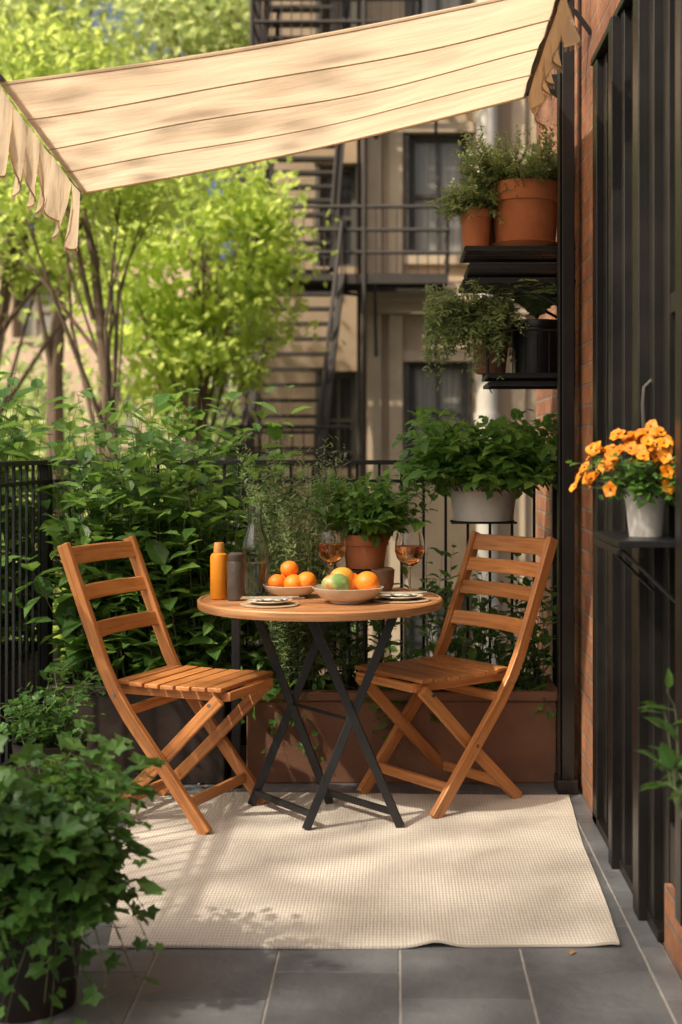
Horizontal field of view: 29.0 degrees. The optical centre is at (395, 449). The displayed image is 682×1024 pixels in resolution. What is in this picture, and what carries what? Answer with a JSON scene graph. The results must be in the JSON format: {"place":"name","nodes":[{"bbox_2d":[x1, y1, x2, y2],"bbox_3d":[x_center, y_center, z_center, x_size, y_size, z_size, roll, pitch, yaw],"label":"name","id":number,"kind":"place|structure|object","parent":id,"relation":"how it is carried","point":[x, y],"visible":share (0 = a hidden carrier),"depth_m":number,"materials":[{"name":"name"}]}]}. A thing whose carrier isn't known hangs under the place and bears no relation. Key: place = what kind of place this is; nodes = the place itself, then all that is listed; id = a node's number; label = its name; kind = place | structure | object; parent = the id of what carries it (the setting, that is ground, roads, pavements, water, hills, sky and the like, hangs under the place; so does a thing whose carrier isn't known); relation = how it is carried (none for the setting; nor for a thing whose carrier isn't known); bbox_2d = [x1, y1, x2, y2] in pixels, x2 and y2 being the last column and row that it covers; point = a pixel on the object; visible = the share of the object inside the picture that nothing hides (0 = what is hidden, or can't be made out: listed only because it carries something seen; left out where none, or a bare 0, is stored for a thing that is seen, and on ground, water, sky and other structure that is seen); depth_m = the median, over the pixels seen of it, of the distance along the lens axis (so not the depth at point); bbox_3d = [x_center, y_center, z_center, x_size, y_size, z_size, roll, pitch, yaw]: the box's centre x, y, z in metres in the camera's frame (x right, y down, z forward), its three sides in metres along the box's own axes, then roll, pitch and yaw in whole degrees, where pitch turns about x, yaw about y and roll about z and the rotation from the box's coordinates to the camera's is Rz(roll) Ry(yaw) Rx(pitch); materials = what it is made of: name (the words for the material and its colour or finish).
{"place":"outdoors","nodes":[
{"label":"outdoors","id":0,"kind":"place"},
{"bbox_2d":[0,246,231,492],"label":"walls","id":1,"kind":"structure","parent":0,"point":[28,356],"depth_m":40.00,"materials":[{"name":"beige paint"}]},
{"bbox_2d":[20,287,137,439],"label":"window glass","id":2,"kind":"object","parent":1,"relation":"attached to","point":[30,330],"visible":0.02,"depth_m":40.33,"materials":[{"name":"grey glass"}]},
{"bbox_2d":[2,231,223,447],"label":"frames and trim","id":3,"kind":"structure","parent":1,"relation":"attached to","point":[18,336],"depth_m":40.25,"materials":[{"name":"stone"}]},
{"bbox_2d":[0,0,248,450],"label":"sky","id":4,"kind":"structure","parent":0,"point":[109,9],"materials":[{"name":"white"}]},
{"bbox_2d":[634,667,681,818],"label":"plant","id":5,"kind":"object","parent":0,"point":[669,757],"visible":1,"depth_m":2.64,"materials":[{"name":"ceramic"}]},
{"label":"ground","id":6,"kind":"structure","parent":0,"visible":0},
{"bbox_2d":[22,555,67,669],"bbox_3d":[-4.089,2.315,13.455,6.790,6.068,3.463,0,0,0],"label":"shrub row","id":7,"kind":"object","parent":6,"relation":"on","point":[59,636],"depth_m":12.88,"materials":[{"name":"green plant"}]},
{"bbox_2d":[0,0,169,661],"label":"street tree","id":8,"kind":"object","parent":6,"relation":"on","point":[54,371],"visible":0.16,"depth_m":25.82,"materials":[{"name":"green plant"}]},
{"bbox_2d":[0,0,231,414],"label":"street tree","id":9,"kind":"object","parent":6,"relation":"on","point":[20,272],"visible":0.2,"depth_m":18.81,"materials":[{"name":"green plant"}]},
{"bbox_2d":[0,308,245,634],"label":"distant trees","id":10,"kind":"object","parent":6,"relation":"on","point":[24,365],"visible":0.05,"depth_m":30.07,"materials":[{"name":"green plant"}]},
{"bbox_2d":[0,7,279,473],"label":"street tree","id":11,"kind":"object","parent":6,"relation":"on","point":[136,203],"visible":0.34,"depth_m":12.41,"materials":[{"name":"green plant"}]},
{"bbox_2d":[73,0,284,643],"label":"street tree","id":12,"kind":"object","parent":6,"relation":"on","point":[190,26],"visible":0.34,"depth_m":22.48,"materials":[{"name":"green plant"}]},
{"bbox_2d":[49,156,345,492],"bbox_3d":[-2.467,0.155,16.073,3.361,8.527,3.432,0,0,-35],"label":"street tree","id":13,"kind":"object","parent":6,"relation":"on","point":[185,344],"visible":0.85,"depth_m":15.64,"materials":[{"name":"green plant"}]},
{"bbox_2d":[10,605,421,677],"bbox_3d":[-2.637,2.937,9.570,7.343,4.817,3.166,0,0,0],"label":"hedge","id":14,"kind":"object","parent":6,"relation":"on","point":[393,648],"depth_m":10.25,"materials":[{"name":"green plant"}]},
{"bbox_2d":[256,1,361,669],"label":"walls","id":15,"kind":"structure","parent":6,"relation":"on","point":[348,333],"depth_m":21.60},
{"bbox_2d":[313,1,361,674],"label":"frames and trim","id":16,"kind":"structure","parent":15,"relation":"attached to","point":[349,158],"depth_m":21.85,"materials":[{"name":"paint"}]},
{"bbox_2d":[326,1,350,661],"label":"window glass","id":17,"kind":"object","parent":15,"relation":"attached to","point":[345,392],"visible":0.2,"depth_m":21.93,"materials":[{"name":"black glass"}]},
{"bbox_2d":[224,0,449,670],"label":"fire escape","id":18,"kind":"object","parent":6,"relation":"on","point":[339,286],"visible":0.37,"depth_m":18.74,"materials":[{"name":"metal"}]},
{"bbox_2d":[367,0,535,673],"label":"walls","id":19,"kind":"structure","parent":6,"relation":"on","point":[413,331],"depth_m":20.00,"materials":[{"name":"stone"}]},
{"bbox_2d":[415,0,459,658],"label":"window glass","id":20,"kind":"object","parent":19,"relation":"attached to","point":[425,183],"visible":0.07,"depth_m":20.21,"materials":[{"name":"glass"}]},
{"bbox_2d":[361,0,528,674],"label":"frames and trim","id":21,"kind":"structure","parent":19,"relation":"attached to","point":[395,306],"depth_m":19.92,"materials":[{"name":"paint"}]},
{"bbox_2d":[474,0,499,664],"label":"drain pipe","id":22,"kind":"object","parent":21,"relation":"attached to","point":[486,399],"visible":0.16,"depth_m":19.57,"materials":[{"name":"white metal"}]},
{"bbox_2d":[536,0,681,980],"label":"brick townhouse","id":23,"kind":"structure","parent":6,"relation":"on","point":[628,253],"depth_m":3.76,"materials":[{"name":"paint"}]},
{"bbox_2d":[0,0,591,253],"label":"canvas awning","id":24,"kind":"object","parent":23,"relation":"attached to","point":[102,129],"visible":1,"depth_m":4.08,"materials":[{"name":"beige fabric"}]},
{"bbox_2d":[392,406,556,523],"bbox_3d":[0.340,0.054,5.043,0.713,0.458,0.750,0,0,0],"label":"potted basil","id":25,"kind":"object","parent":23,"relation":"on","point":[482,479],"visible":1,"depth_m":4.87,"materials":[{"name":"green plant"}]},
{"bbox_2d":[458,246,575,388],"bbox_3d":[0.453,-0.484,5.005,0.415,0.600,0.342,0,0,0],"label":"wall plant shelf","id":26,"kind":"object","parent":23,"relation":"attached to","point":[494,266],"depth_m":4.96,"materials":[{"name":"black metal"}]},
{"bbox_2d":[425,173,517,247],"bbox_3d":[0.301,-0.886,4.960,0.346,0.269,0.343,0,0,-13],"label":"potted thyme","id":27,"kind":"object","parent":26,"relation":"on","point":[476,212],"visible":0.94,"depth_m":4.90,"materials":[{"name":"ceramic"}]},
{"bbox_2d":[421,277,528,393],"bbox_3d":[0.304,-0.424,4.970,0.422,0.419,0.576,0,0,0],"label":"potted trailing herb","id":28,"kind":"object","parent":26,"relation":"on","point":[473,321],"visible":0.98,"depth_m":4.89,"materials":[{"name":"plant"}]},
{"bbox_2d":[448,175,522,245],"bbox_3d":[0.353,-0.914,5.071,0.319,0.325,0.240,0,0,36],"label":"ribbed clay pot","id":29,"kind":"object","parent":26,"relation":"on","point":[492,236],"visible":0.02,"depth_m":5.03,"materials":[{"name":"ceramic"}]},
{"bbox_2d":[446,116,576,245],"bbox_3d":[0.437,-0.983,4.967,0.487,0.473,0.568,0,0,0],"label":"potted herb","id":30,"kind":"object","parent":26,"relation":"on","point":[528,216],"visible":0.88,"depth_m":4.88,"materials":[{"name":"ceramic"}]},
{"bbox_2d":[489,279,556,372],"bbox_3d":[0.509,-0.457,4.958,0.320,0.342,0.349,0,0,0],"label":"potted fern","id":31,"kind":"object","parent":26,"relation":"on","point":[535,306],"visible":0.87,"depth_m":4.92,"materials":[{"name":"black metal"}]},
{"bbox_2d":[593,531,674,602],"bbox_3d":[0.580,0.283,3.180,0.153,0.150,0.364,0,0,0],"label":"flower shelf","id":32,"kind":"object","parent":23,"relation":"attached to","point":[613,542],"visible":0.85,"depth_m":3.05,"materials":[{"name":"black metal"}]},
{"bbox_2d":[566,419,674,536],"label":"potted orange pansies","id":33,"kind":"object","parent":32,"relation":"on","point":[648,495],"visible":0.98,"depth_m":3.11,"materials":[{"name":"orange plant"}]},
{"bbox_3d":[-0.820,2.817,1.825,2.960,3.178,8.650,0,0,0],"label":"terrace podium","id":34,"kind":"object","parent":6,"relation":"on","visible":0},
{"bbox_2d":[123,783,681,1023],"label":"grout bed","id":35,"kind":"object","parent":34,"relation":"on","point":[399,979],"depth_m":3.07,"materials":[{"name":"grey concrete"}]},
{"bbox_2d":[0,745,681,1023],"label":"tiles","id":36,"kind":"object","parent":35,"relation":"on","point":[442,983],"visible":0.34,"depth_m":3.01,"materials":[{"name":"stone"}]},
{"bbox_2d":[0,460,49,768],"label":"iron railing","id":37,"kind":"object","parent":36,"relation":"on","point":[43,560],"visible":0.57,"depth_m":4.96,"materials":[{"name":"black metal"}]},
{"bbox_2d":[0,363,91,762],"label":"shrub planter","id":38,"kind":"object","parent":36,"relation":"on","point":[10,446],"visible":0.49,"depth_m":5.33,"materials":[{"name":"plant"}]},
{"bbox_2d":[0,662,105,786],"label":"clay pot plant","id":39,"kind":"object","parent":36,"relation":"on","point":[40,728],"visible":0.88,"depth_m":4.37,"materials":[{"name":"green plant"}]},
{"bbox_2d":[0,719,168,1023],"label":"potted ivy","id":40,"kind":"object","parent":36,"relation":"on","point":[63,856],"visible":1,"depth_m":2.78,"materials":[{"name":"plant"}]},
{"bbox_2d":[2,402,279,783],"bbox_3d":[-0.933,0.519,4.988,1.021,1.393,0.672,0,0,0],"label":"shrub planter","id":41,"kind":"object","parent":36,"relation":"on","point":[178,572],"visible":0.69,"depth_m":4.85,"materials":[{"name":"plant"}]},
{"bbox_2d":[23,380,343,744],"bbox_3d":[-0.899,0.459,5.603,1.361,1.514,0.799,0,0,0],"label":"shrub planter","id":42,"kind":"object","parent":36,"relation":"on","point":[162,402],"visible":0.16,"depth_m":5.54,"materials":[{"name":"plant"}]},
{"bbox_2d":[232,618,240,787],"bbox_3d":[-0.575,0.898,4.745,0.050,0.635,0.050,0,0,0],"label":"iron stake","id":43,"kind":"object","parent":36,"relation":"on","point":[236,665],"visible":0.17,"depth_m":4.73,"materials":[{"name":"black metal"}]},
{"bbox_2d":[50,460,556,754],"bbox_3d":[-0.375,0.628,5.260,2.064,1.175,0.040,0,0,0],"label":"iron railing","id":44,"kind":"object","parent":36,"relation":"on","point":[290,463],"visible":0.24,"depth_m":5.25,"materials":[{"name":"black metal"}]},
{"bbox_2d":[117,783,574,954],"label":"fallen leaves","id":45,"kind":"object","parent":36,"relation":"on","point":[570,952],"visible":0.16,"depth_m":3.19,"materials":[{"name":"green plant"}]},
{"bbox_2d":[108,792,618,948],"bbox_3d":[-0.161,1.206,3.933,1.530,0.020,1.455,0,0,0],"label":"woven rug","id":46,"kind":"object","parent":36,"relation":"on","point":[474,870],"visible":0.89,"depth_m":3.73,"materials":[{"name":"beige fabric"}]},
{"bbox_2d":[57,535,272,834],"bbox_3d":[-0.754,0.763,4.410,0.618,0.914,0.414,0,0,22],"label":"folding wooden chair","id":47,"kind":"object","parent":46,"relation":"on","point":[192,686],"visible":0.98,"depth_m":4.34,"materials":[{"name":"brown wood"}]},
{"bbox_2d":[197,587,441,830],"bbox_3d":[-0.252,0.851,4.400,0.814,0.715,0.814,0,0,0],"label":"bistro table","id":48,"kind":"object","parent":46,"relation":"on","point":[313,608],"visible":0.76,"depth_m":4.20,"materials":[{"name":"brown wood"}]},
{"bbox_2d":[210,542,227,599],"bbox_3d":[-0.585,0.400,4.360,0.058,0.186,0.058,0,0,0],"label":"orange sauce bottle","id":49,"kind":"object","parent":48,"relation":"on","point":[218,572],"visible":1,"depth_m":4.34,"materials":[{"name":"orange plastic"}]},
{"bbox_2d":[227,552,244,600],"bbox_3d":[-0.525,0.415,4.325,0.058,0.156,0.058,0,0,0],"label":"pepper grinder","id":50,"kind":"object","parent":48,"relation":"on","point":[235,576],"visible":0.98,"depth_m":4.30,"materials":[{"name":"grey metal"}]},
{"bbox_2d":[241,506,268,595],"bbox_3d":[-0.478,0.343,4.470,0.096,0.300,0.096,0,0,0],"label":"glass carafe","id":51,"kind":"object","parent":48,"relation":"on","point":[254,548],"visible":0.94,"depth_m":4.43,"materials":[{"name":"clear glass"}]},
{"bbox_2d":[240,596,304,607],"bbox_3d":[-0.400,0.480,4.190,0.189,0.027,0.189,0,0,-38],"label":"place setting","id":52,"kind":"object","parent":48,"relation":"on","point":[270,601],"visible":1,"depth_m":4.16,"materials":[{"name":"ceramic"}]},
{"bbox_2d":[263,561,318,597],"bbox_3d":[-0.352,0.433,4.420,0.188,0.121,0.188,0,0,0],"label":"bowl of oranges","id":53,"kind":"object","parent":48,"relation":"on","point":[288,581],"visible":0.98,"depth_m":4.37,"materials":[{"name":"orange food"}]},
{"bbox_2d":[317,530,345,573],"bbox_3d":[-0.222,0.387,4.520,0.100,0.213,0.100,0,0,0],"label":"wine glass","id":54,"kind":"object","parent":48,"relation":"on","point":[331,547],"visible":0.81,"depth_m":4.48,"materials":[{"name":"clear glass"}]},
{"bbox_2d":[312,567,383,603],"bbox_3d":[-0.155,0.438,4.260,0.232,0.111,0.232,0,0,0],"label":"fruit bowl","id":55,"kind":"object","parent":48,"relation":"on","point":[342,585],"visible":1,"depth_m":4.21,"materials":[{"name":"food"}]},
{"bbox_2d":[371,568,394,591],"bbox_3d":[-0.045,0.455,4.600,0.082,0.076,0.082,0,0,0],"label":"brown ceramic cup","id":56,"kind":"object","parent":48,"relation":"on","point":[385,576],"visible":0.77,"depth_m":4.57,"materials":[{"name":"brown ceramic"}]},
{"bbox_2d":[369,591,433,602],"bbox_3d":[0.017,0.480,4.325,0.215,0.027,0.204,0,0,0],"label":"place setting","id":57,"kind":"object","parent":48,"relation":"on","point":[399,597],"visible":0.93,"depth_m":4.29,"materials":[{"name":"ceramic"}]},
{"bbox_2d":[395,532,423,591],"bbox_3d":[0.046,0.387,4.440,0.100,0.213,0.100,0,0,0],"label":"wine glass","id":58,"kind":"object","parent":48,"relation":"on","point":[409,549],"visible":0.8,"depth_m":4.40,"materials":[{"name":"clear glass"}]},
{"bbox_2d":[355,531,557,818],"bbox_3d":[0.202,0.763,4.622,0.621,0.914,0.429,0,0,-38],"label":"folding wooden chair","id":59,"kind":"object","parent":46,"relation":"on","point":[438,670],"visible":0.97,"depth_m":4.61,"materials":[{"name":"brown wood"}]},
{"bbox_2d":[241,538,578,782],"bbox_3d":[0.010,0.775,4.956,1.358,0.883,0.478,0,0,0],"label":"terracotta trough planter","id":60,"kind":"object","parent":36,"relation":"on","point":[519,745],"visible":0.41,"depth_m":4.80,"materials":[{"name":"ceramic"}]},
{"bbox_2d":[236,434,354,689],"bbox_3d":[-0.372,0.430,4.918,0.465,0.973,0.524,0,0,0],"label":"rosemary bush","id":61,"kind":"object","parent":60,"relation":"in","point":[296,639],"visible":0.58,"depth_m":4.84,"materials":[{"name":"green plant"}]},
{"bbox_2d":[346,566,392,689],"bbox_3d":[-0.115,0.680,4.930,0.210,0.472,0.210,0,0,0],"label":"plant stand","id":62,"kind":"object","parent":60,"relation":"in","point":[364,637],"visible":0.19,"depth_m":4.93,"materials":[{"name":"black paint"}]},
{"bbox_2d":[301,469,436,568],"bbox_3d":[-0.097,0.240,4.921,0.524,0.403,0.528,0,0,0],"label":"potted basil","id":63,"kind":"object","parent":62,"relation":"on","point":[377,517],"visible":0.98,"depth_m":4.84,"materials":[{"name":"plant"}]},
{"bbox_2d":[554,0,577,794],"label":"steel post","id":64,"kind":"object","parent":36,"relation":"on","point":[565,781],"visible":1,"depth_m":4.66,"materials":[{"name":"metal"}]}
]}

